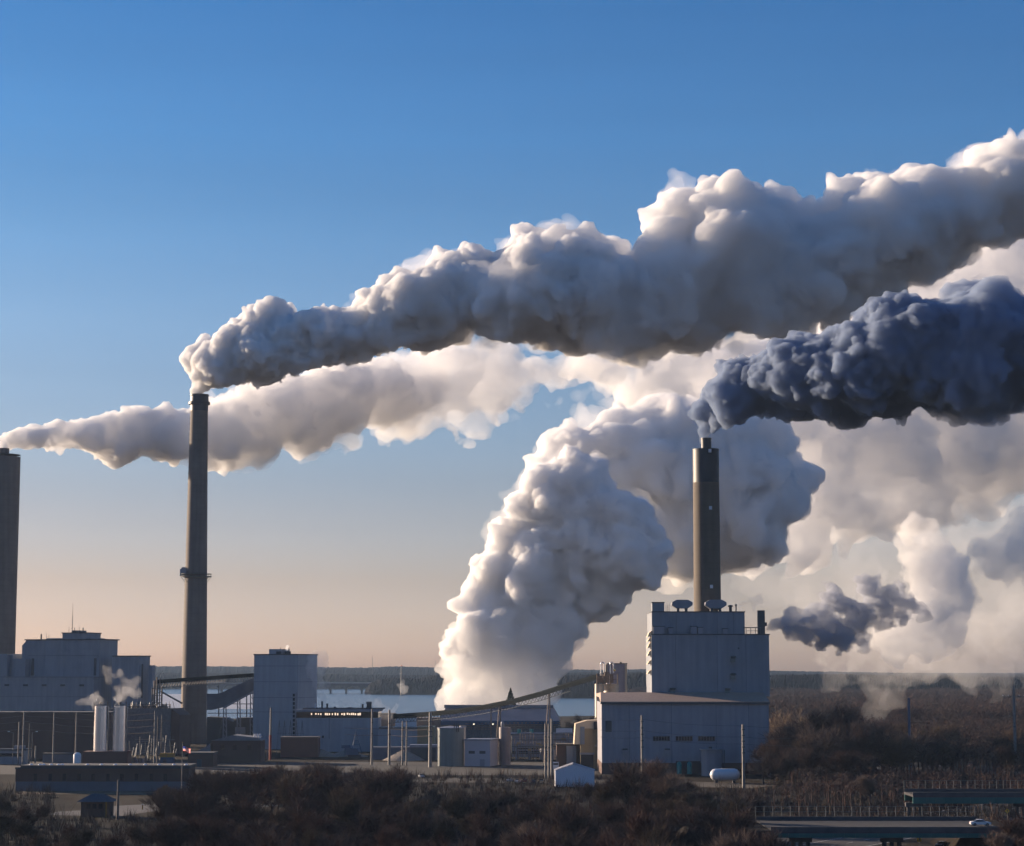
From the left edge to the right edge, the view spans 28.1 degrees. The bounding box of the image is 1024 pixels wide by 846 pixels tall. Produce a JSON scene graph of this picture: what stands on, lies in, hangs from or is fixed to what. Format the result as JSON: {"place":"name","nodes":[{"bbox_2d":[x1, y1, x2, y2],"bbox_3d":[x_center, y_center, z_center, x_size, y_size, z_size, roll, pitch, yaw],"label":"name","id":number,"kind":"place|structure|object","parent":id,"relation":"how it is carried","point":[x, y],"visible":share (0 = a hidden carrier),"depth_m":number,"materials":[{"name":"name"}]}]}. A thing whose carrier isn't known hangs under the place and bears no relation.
{"place":"outdoors","nodes":[
{"label":"outdoors","id":0,"kind":"place"},
{"bbox_2d":[0,711,112,758],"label":"brown wall building","id":1,"kind":"structure","parent":0,"point":[42,741],"depth_m":924.97,"materials":[{"name":"metal"}]},
{"bbox_2d":[0,630,119,710],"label":"power house","id":2,"kind":"structure","parent":0,"point":[70,671],"depth_m":1049.79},
{"bbox_2d":[82,751,131,762],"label":"brick block","id":3,"kind":"structure","parent":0,"point":[107,756],"depth_m":855.48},
{"bbox_2d":[93,699,108,750],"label":"silver tank","id":4,"kind":"object","parent":3,"relation":"on","point":[101,720],"visible":1,"depth_m":860.49,"materials":[{"name":"metal"}]},
{"bbox_2d":[112,699,127,750],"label":"silver tank","id":5,"kind":"object","parent":3,"relation":"on","point":[120,711],"visible":1,"depth_m":860.55,"materials":[{"name":"metal"}]},
{"bbox_2d":[111,655,155,707],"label":"turbine tower","id":6,"kind":"structure","parent":0,"point":[133,678],"depth_m":1039.25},
{"bbox_2d":[109,701,190,754],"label":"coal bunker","id":7,"kind":"object","parent":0,"point":[176,726],"visible":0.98,"depth_m":974.89,"materials":[{"name":"metal"}]},
{"bbox_2d":[30,804,279,816],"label":"gate road","id":8,"kind":"structure","parent":0,"point":[125,808],"depth_m":586.67,"materials":[{"name":"asphalt"}]},
{"bbox_2d":[155,694,252,708],"bbox_3d":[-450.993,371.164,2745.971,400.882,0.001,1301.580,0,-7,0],"label":"lake ice","id":9,"kind":"structure","parent":0,"point":[166,699],"depth_m":2520.29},
{"bbox_2d":[206,716,252,745],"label":"hopper building","id":10,"kind":"structure","parent":0,"point":[214,728],"depth_m":1068.63,"materials":[{"name":"metal"}]},
{"bbox_2d":[253,649,317,748],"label":"crusher house","id":11,"kind":"structure","parent":0,"point":[285,686],"depth_m":1043.38,"materials":[{"name":"metal"}]},
{"bbox_2d":[158,689,594,718],"bbox_3d":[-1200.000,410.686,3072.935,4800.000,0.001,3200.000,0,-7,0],"label":"lake","id":12,"kind":"structure","parent":0,"point":[393,703],"depth_m":2606.64,"materials":[{"name":"blue liquid"}]},
{"bbox_2d":[207,682,370,692],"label":"arched bridge","id":13,"kind":"structure","parent":12,"relation":"on","point":[347,685],"depth_m":3531.21,"materials":[{"name":"concrete"}]},
{"bbox_2d":[381,713,440,743],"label":"tan hall","id":14,"kind":"structure","parent":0,"point":[384,720],"depth_m":1078.93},
{"bbox_2d":[364,674,492,693],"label":"wooded point","id":15,"kind":"structure","parent":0,"point":[453,684],"depth_m":3367.41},
{"bbox_2d":[464,738,498,766],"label":"pump house","id":16,"kind":"structure","parent":0,"point":[480,751],"depth_m":856.16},
{"bbox_2d":[0,673,1023,845],"bbox_3d":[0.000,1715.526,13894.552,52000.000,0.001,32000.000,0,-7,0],"label":"ground","id":17,"kind":"structure","parent":0,"point":[68,801],"depth_m":662.35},
{"bbox_2d":[0,448,20,653],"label":"edge chimney","id":18,"kind":"object","parent":17,"relation":"on","point":[9,491],"visible":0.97,"depth_m":1143.93,"materials":[{"name":"concrete"}]},
{"bbox_2d":[10,818,44,844],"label":"bare tree","id":19,"kind":"object","parent":17,"relation":"on","point":[23,827],"visible":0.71,"depth_m":465.72,"materials":[{"name":"brown plant"}]},
{"bbox_2d":[77,794,116,816],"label":"gatehouse","id":20,"kind":"object","parent":17,"relation":"on","point":[98,805],"visible":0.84,"depth_m":561.42,"materials":[{"name":"grey brick"}]},
{"bbox_2d":[15,763,195,790],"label":"long office","id":21,"kind":"structure","parent":17,"relation":"on","point":[97,776],"depth_m":680.67,"materials":[{"name":"metal"}]},
{"bbox_2d":[19,791,222,795],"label":"dry verge","id":22,"kind":"structure","parent":17,"relation":"on","point":[99,792],"depth_m":672.96,"materials":[{"name":"brown plant"}]},
{"bbox_2d":[123,823,155,845],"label":"bare tree","id":23,"kind":"object","parent":17,"relation":"on","point":[131,831],"visible":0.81,"depth_m":457.33,"materials":[{"name":"brown plant"}]},
{"bbox_2d":[136,787,179,822],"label":"bare tree","id":24,"kind":"object","parent":17,"relation":"on","point":[162,802],"visible":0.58,"depth_m":497.76,"materials":[{"name":"brown plant"}]},
{"bbox_2d":[136,810,192,845],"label":"bare tree","id":25,"kind":"object","parent":17,"relation":"on","point":[168,832],"visible":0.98,"depth_m":398.20,"materials":[{"name":"brown plant"}]},
{"bbox_2d":[166,786,211,843],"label":"bare tree","id":26,"kind":"object","parent":17,"relation":"on","point":[187,807],"visible":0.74,"depth_m":470.45,"materials":[{"name":"brown plant"}]},
{"bbox_2d":[180,393,211,743],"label":"tall chimney","id":27,"kind":"object","parent":17,"relation":"on","point":[193,573],"visible":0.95,"depth_m":1123.49,"materials":[{"name":"concrete"}]},
{"bbox_2d":[155,673,253,716],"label":"truss conveyor","id":28,"kind":"object","parent":17,"relation":"on","point":[206,678],"visible":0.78,"depth_m":1100.61,"materials":[{"name":"metal"}]},
{"bbox_2d":[173,768,237,817],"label":"bare tree","id":29,"kind":"object","parent":17,"relation":"on","point":[195,783],"visible":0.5,"depth_m":535.42,"materials":[{"name":"brown plant"}]},
{"bbox_2d":[207,678,253,737],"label":"transfer gallery","id":30,"kind":"object","parent":17,"relation":"on","point":[230,696],"visible":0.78,"depth_m":1062.65,"materials":[{"name":"metal"}]},
{"bbox_2d":[205,770,258,809],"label":"bare tree","id":31,"kind":"object","parent":17,"relation":"on","point":[239,780],"visible":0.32,"depth_m":537.92,"materials":[{"name":"brown plant"}]},
{"bbox_2d":[217,781,279,824],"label":"bare tree","id":32,"kind":"object","parent":17,"relation":"on","point":[263,798],"visible":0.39,"depth_m":482.14,"materials":[{"name":"brown plant"}]},
{"bbox_2d":[230,794,275,826],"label":"bare tree","id":33,"kind":"object","parent":17,"relation":"on","point":[250,813],"visible":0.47,"depth_m":461.21,"materials":[{"name":"brown plant"}]},
{"bbox_2d":[241,763,284,817],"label":"bare tree","id":34,"kind":"object","parent":17,"relation":"on","point":[265,777],"visible":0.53,"depth_m":542.03,"materials":[{"name":"brown plant"}]},
{"bbox_2d":[263,771,317,806],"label":"bare tree","id":35,"kind":"object","parent":17,"relation":"on","point":[280,790],"visible":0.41,"depth_m":520.55,"materials":[{"name":"brown plant"}]},
{"bbox_2d":[280,736,320,756],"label":"brick box","id":36,"kind":"object","parent":17,"relation":"on","point":[300,746],"visible":1,"depth_m":943.97,"materials":[{"name":"brick"}]},
{"bbox_2d":[307,763,352,814],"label":"bare tree","id":37,"kind":"object","parent":17,"relation":"on","point":[325,784],"visible":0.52,"depth_m":544.80,"materials":[{"name":"brown plant"}]},
{"bbox_2d":[295,708,384,751],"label":"strip window building","id":38,"kind":"structure","parent":17,"relation":"on","point":[327,725],"depth_m":1009.18,"materials":[{"name":"grey metal"}]},
{"bbox_2d":[321,783,370,827],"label":"bare tree","id":39,"kind":"object","parent":17,"relation":"on","point":[340,794],"visible":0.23,"depth_m":499.63,"materials":[{"name":"brown plant"}]},
{"bbox_2d":[339,763,401,802],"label":"bare tree","id":40,"kind":"object","parent":17,"relation":"on","point":[358,777],"visible":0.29,"depth_m":526.00,"materials":[{"name":"brown plant"}]},
{"bbox_2d":[360,761,419,816],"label":"bare tree","id":41,"kind":"object","parent":17,"relation":"on","point":[398,792],"visible":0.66,"depth_m":522.91,"materials":[{"name":"brown plant"}]},
{"bbox_2d":[373,744,436,759],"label":"dark garage","id":42,"kind":"structure","parent":17,"relation":"on","point":[419,750],"depth_m":918.90,"materials":[{"name":"metal"}]},
{"bbox_2d":[378,726,435,745],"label":"blue annex","id":43,"kind":"object","parent":17,"relation":"on","point":[396,738],"visible":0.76,"depth_m":989.16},
{"bbox_2d":[430,815,459,845],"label":"bare tree","id":44,"kind":"object","parent":17,"relation":"on","point":[442,826],"visible":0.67,"depth_m":422.29,"materials":[{"name":"brown plant"}]},
{"bbox_2d":[437,723,463,766],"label":"green grey tank","id":45,"kind":"object","parent":17,"relation":"on","point":[450,747],"visible":1,"depth_m":855.33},
{"bbox_2d":[434,789,473,832],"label":"bare tree","id":46,"kind":"object","parent":17,"relation":"on","point":[454,805],"visible":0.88,"depth_m":493.94,"materials":[{"name":"brown plant"}]},
{"bbox_2d":[473,791,512,826],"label":"bare tree","id":47,"kind":"object","parent":17,"relation":"on","point":[489,808],"visible":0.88,"depth_m":506.27,"materials":[{"name":"brown plant"}]},
{"bbox_2d":[391,674,596,762],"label":"coal conveyor","id":48,"kind":"object","parent":17,"relation":"on","point":[532,696],"visible":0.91,"depth_m":923.18,"materials":[{"name":"metal"}]},
{"bbox_2d":[440,705,559,738],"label":"storage shed","id":49,"kind":"structure","parent":17,"relation":"on","point":[530,713],"depth_m":1180.79,"materials":[{"name":"metal"}]},
{"bbox_2d":[499,721,510,764],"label":"mauve silo","id":50,"kind":"object","parent":17,"relation":"on","point":[504,745],"visible":1,"depth_m":867.96,"materials":[{"name":"paint"}]},
{"bbox_2d":[0,761,1020,774],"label":"plant yard","id":51,"kind":"structure","parent":17,"relation":"on","point":[525,768],"depth_m":845.46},
{"bbox_2d":[0,746,31,763],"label":"yard office","id":52,"kind":"structure","parent":51,"relation":"on","point":[6,755],"depth_m":874.25,"materials":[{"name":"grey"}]},
{"bbox_2d":[42,753,73,762],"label":"yard store","id":53,"kind":"structure","parent":51,"relation":"on","point":[62,757],"depth_m":888.92,"materials":[{"name":"metal"}]},
{"bbox_2d":[129,735,176,762],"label":"switchyard","id":54,"kind":"object","parent":51,"relation":"on","point":[134,760],"visible":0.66,"depth_m":873.94,"materials":[{"name":"metal"}]},
{"bbox_2d":[187,751,217,766],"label":"brick lodge","id":55,"kind":"structure","parent":51,"relation":"on","point":[204,758],"depth_m":849.45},
{"bbox_2d":[198,734,265,762],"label":"brick hall","id":56,"kind":"structure","parent":51,"relation":"on","point":[238,748],"depth_m":889.47,"materials":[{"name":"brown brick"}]},
{"bbox_2d":[606,662,626,691],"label":"silo tower","id":57,"kind":"structure","parent":51,"relation":"on","point":[621,669],"depth_m":893.24,"materials":[{"name":"metal"}]},
{"bbox_2d":[596,611,769,773],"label":"boiler house","id":58,"kind":"structure","parent":51,"relation":"on","point":[712,674],"depth_m":798.97,"materials":[{"name":"grey metal"}]},
{"bbox_2d":[692,438,720,610],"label":"boiler chimney","id":59,"kind":"object","parent":58,"relation":"on","point":[706,544],"visible":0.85,"depth_m":834.74,"materials":[{"name":"beige concrete"}]},
{"bbox_2d":[0,765,1023,845],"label":"undergrowth","id":60,"kind":"object","parent":17,"relation":"on","point":[478,782],"visible":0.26,"depth_m":605.81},
{"bbox_2d":[465,722,560,752],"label":"pipe rack","id":61,"kind":"object","parent":17,"relation":"on","point":[535,727],"visible":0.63,"depth_m":999.48,"materials":[{"name":"metal"}]},
{"bbox_2d":[496,819,539,845],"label":"bare tree","id":62,"kind":"object","parent":17,"relation":"on","point":[506,839],"visible":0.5,"depth_m":388.64,"materials":[{"name":"brown plant"}]},
{"bbox_2d":[509,818,566,845],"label":"bare tree","id":63,"kind":"object","parent":17,"relation":"on","point":[540,838],"visible":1,"depth_m":346.63,"materials":[{"name":"brown plant"}]},
{"bbox_2d":[511,728,573,756],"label":"grey shed","id":64,"kind":"structure","parent":17,"relation":"on","point":[557,734],"depth_m":949.32,"materials":[{"name":"white paint"}]},
{"bbox_2d":[512,732,573,759],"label":"process rack","id":65,"kind":"object","parent":17,"relation":"on","point":[536,746],"visible":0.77,"depth_m":919.08,"materials":[{"name":"metal"}]},
{"bbox_2d":[556,743,579,766],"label":"annex","id":66,"kind":"object","parent":17,"relation":"on","point":[567,753],"visible":0.64,"depth_m":841.45,"materials":[{"name":"grey brick"}]},
{"bbox_2d":[554,762,594,786],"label":"low industrial building","id":67,"kind":"structure","parent":17,"relation":"on","point":[564,773],"depth_m":705.58,"materials":[{"name":"white metal"}]},
{"bbox_2d":[542,802,607,842],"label":"bare tree","id":68,"kind":"object","parent":17,"relation":"on","point":[575,822],"visible":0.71,"depth_m":413.23,"materials":[{"name":"brown plant"}]},
{"bbox_2d":[573,719,596,768],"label":"tan annex","id":69,"kind":"object","parent":17,"relation":"on","point":[585,735],"visible":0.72,"depth_m":835.20,"materials":[{"name":"metal"}]},
{"bbox_2d":[411,778,778,787],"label":"gravel yard","id":70,"kind":"structure","parent":17,"relation":"on","point":[706,784],"depth_m":732.66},
{"bbox_2d":[595,799,645,833],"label":"bare tree","id":71,"kind":"object","parent":17,"relation":"on","point":[614,814],"visible":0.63,"depth_m":460.99,"materials":[{"name":"brown plant"}]},
{"bbox_2d":[595,756,660,819],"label":"bare tree","id":72,"kind":"object","parent":17,"relation":"on","point":[619,784],"visible":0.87,"depth_m":523.43,"materials":[{"name":"brown plant"}]},
{"bbox_2d":[637,756,672,802],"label":"bare tree","id":73,"kind":"object","parent":17,"relation":"on","point":[656,771],"visible":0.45,"depth_m":611.75,"materials":[{"name":"brown plant"}]},
{"bbox_2d":[647,765,700,807],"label":"bare tree","id":74,"kind":"object","parent":17,"relation":"on","point":[665,787],"visible":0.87,"depth_m":537.60,"materials":[{"name":"brown plant"}]},
{"bbox_2d":[654,823,703,845],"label":"bare tree","id":75,"kind":"object","parent":17,"relation":"on","point":[687,837],"visible":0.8,"depth_m":384.38,"materials":[{"name":"brown plant"}]},
{"bbox_2d":[699,747,724,775],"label":"grey process tank","id":76,"kind":"object","parent":17,"relation":"on","point":[711,758],"visible":0.86,"depth_m":776.99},
{"bbox_2d":[691,821,746,845],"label":"bare tree","id":77,"kind":"object","parent":17,"relation":"on","point":[710,834],"visible":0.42,"depth_m":382.14,"materials":[{"name":"brown plant"}]},
{"bbox_2d":[686,800,762,844],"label":"bare tree","id":78,"kind":"object","parent":17,"relation":"on","point":[710,824],"visible":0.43,"depth_m":419.29,"materials":[{"name":"brown plant"}]},
{"bbox_2d":[710,769,739,782],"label":"propane tank","id":79,"kind":"object","parent":17,"relation":"on","point":[733,775],"visible":0.98,"depth_m":728.62,"materials":[{"name":"metal"}]},
{"bbox_2d":[696,824,768,845],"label":"bare tree","id":80,"kind":"object","parent":17,"relation":"on","point":[726,841],"visible":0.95,"depth_m":364.78,"materials":[{"name":"brown plant"}]},
{"bbox_2d":[729,787,768,818],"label":"bare tree","id":81,"kind":"object","parent":17,"relation":"on","point":[759,803],"visible":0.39,"depth_m":519.70,"materials":[{"name":"brown plant"}]},
{"bbox_2d":[726,809,771,841],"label":"bare tree","id":82,"kind":"object","parent":17,"relation":"on","point":[747,823],"visible":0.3,"depth_m":430.44,"materials":[{"name":"brown plant"}]},
{"bbox_2d":[745,748,779,784],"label":"bare tree","id":83,"kind":"object","parent":17,"relation":"on","point":[765,762],"visible":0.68,"depth_m":721.16,"materials":[{"name":"brown plant"}]},
{"bbox_2d":[741,826,791,845],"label":"bare tree","id":84,"kind":"object","parent":17,"relation":"on","point":[771,839],"visible":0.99,"depth_m":363.02,"materials":[{"name":"brown plant"}]},
{"bbox_2d":[765,747,799,782],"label":"bare tree","id":85,"kind":"object","parent":17,"relation":"on","point":[791,763],"visible":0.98,"depth_m":688.66,"materials":[{"name":"brown plant"}]},
{"bbox_2d":[755,718,818,776],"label":"bare tree","id":86,"kind":"object","parent":17,"relation":"on","point":[794,731],"visible":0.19,"depth_m":757.97,"materials":[{"name":"brown plant"}]},
{"bbox_2d":[769,705,824,735],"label":"bare tree","id":87,"kind":"object","parent":17,"relation":"on","point":[780,720],"visible":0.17,"depth_m":839.85,"materials":[{"name":"brown plant"}]},
{"bbox_2d":[794,746,825,785],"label":"bare tree","id":88,"kind":"object","parent":17,"relation":"on","point":[806,757],"visible":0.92,"depth_m":693.71,"materials":[{"name":"brown plant"}]},
{"bbox_2d":[772,707,850,772],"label":"bare tree","id":89,"kind":"object","parent":17,"relation":"on","point":[821,721],"visible":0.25,"depth_m":787.45,"materials":[{"name":"brown plant"}]},
{"bbox_2d":[784,730,850,781],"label":"bare tree","id":90,"kind":"object","parent":17,"relation":"on","point":[822,748],"visible":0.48,"depth_m":706.15,"materials":[{"name":"brown plant"}]},
{"bbox_2d":[627,686,1023,703],"bbox_3d":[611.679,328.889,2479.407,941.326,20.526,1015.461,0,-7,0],"label":"woods","id":91,"kind":"object","parent":17,"relation":"on","point":[886,693],"visible":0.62,"depth_m":2347.35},
{"bbox_2d":[817,728,863,781],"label":"bare tree","id":92,"kind":"object","parent":17,"relation":"on","point":[848,746],"visible":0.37,"depth_m":729.27,"materials":[{"name":"brown plant"}]},
{"bbox_2d":[849,774,878,804],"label":"bare tree","id":93,"kind":"object","parent":17,"relation":"on","point":[868,787],"visible":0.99,"depth_m":611.54,"materials":[{"name":"brown plant"}]},
{"bbox_2d":[755,806,1002,845],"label":"road overpass","id":94,"kind":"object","parent":17,"relation":"on","point":[800,830],"visible":0.84,"depth_m":447.94,"materials":[{"name":"concrete"}]},
{"bbox_2d":[766,758,1023,812],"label":"roadside woods","id":95,"kind":"object","parent":17,"relation":"on","point":[928,773],"visible":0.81,"depth_m":649.32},
{"bbox_2d":[768,695,1023,731],"bbox_3d":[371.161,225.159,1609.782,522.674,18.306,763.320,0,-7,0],"label":"woods","id":96,"kind":"object","parent":17,"relation":"on","point":[933,708],"visible":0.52,"depth_m":1539.53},
{"bbox_2d":[769,709,1023,780],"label":"nearer woods","id":97,"kind":"object","parent":17,"relation":"on","point":[984,727],"visible":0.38,"depth_m":903.46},
{"bbox_2d":[777,804,1023,845],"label":"highway","id":98,"kind":"structure","parent":17,"relation":"on","point":[853,841],"depth_m":483.49,"materials":[{"name":"asphalt"}]},
{"bbox_2d":[884,728,934,774],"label":"bare tree","id":99,"kind":"object","parent":17,"relation":"on","point":[914,743],"visible":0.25,"depth_m":745.75,"materials":[{"name":"brown plant"}]},
{"bbox_2d":[904,780,1023,815],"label":"girder bridge","id":100,"kind":"structure","parent":17,"relation":"on","point":[921,797],"depth_m":563.47,"materials":[{"name":"metal"}]},
{"bbox_2d":[929,820,1023,845],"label":"embankment","id":101,"kind":"structure","parent":17,"relation":"on","point":[964,841],"depth_m":456.54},
{"bbox_2d":[981,828,1016,845],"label":"bare tree","id":102,"kind":"object","parent":17,"relation":"on","point":[1002,839],"visible":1,"depth_m":423.72,"materials":[{"name":"brown plant"}]},
{"bbox_2d":[992,813,1023,845],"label":"bare tree","id":103,"kind":"object","parent":17,"relation":"on","point":[1014,828],"visible":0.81,"depth_m":433.41,"materials":[{"name":"brown plant"}]},
{"bbox_2d":[993,745,1023,771],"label":"bare tree","id":104,"kind":"object","parent":17,"relation":"on","point":[1008,753],"visible":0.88,"depth_m":734.22,"materials":[{"name":"brown plant"}]},
{"bbox_2d":[0,0,1023,672],"label":"sky","id":105,"kind":"structure","parent":0,"point":[462,296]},
{"bbox_2d":[155,666,1023,675],"bbox_3d":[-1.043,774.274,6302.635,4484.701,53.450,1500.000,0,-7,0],"label":"hills","id":106,"kind":"structure","parent":0,"point":[390,670],"depth_m":5712.06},
{"bbox_2d":[155,671,1023,688],"bbox_3d":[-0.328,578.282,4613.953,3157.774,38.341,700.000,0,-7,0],"label":"shore","id":107,"kind":"structure","parent":0,"point":[521,681],"depth_m":4321.78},
{"bbox_2d":[542,673,1023,697],"bbox_3d":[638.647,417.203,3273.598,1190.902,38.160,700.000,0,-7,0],"label":"wooded bank","id":108,"kind":"structure","parent":0,"point":[813,682],"depth_m":2971.86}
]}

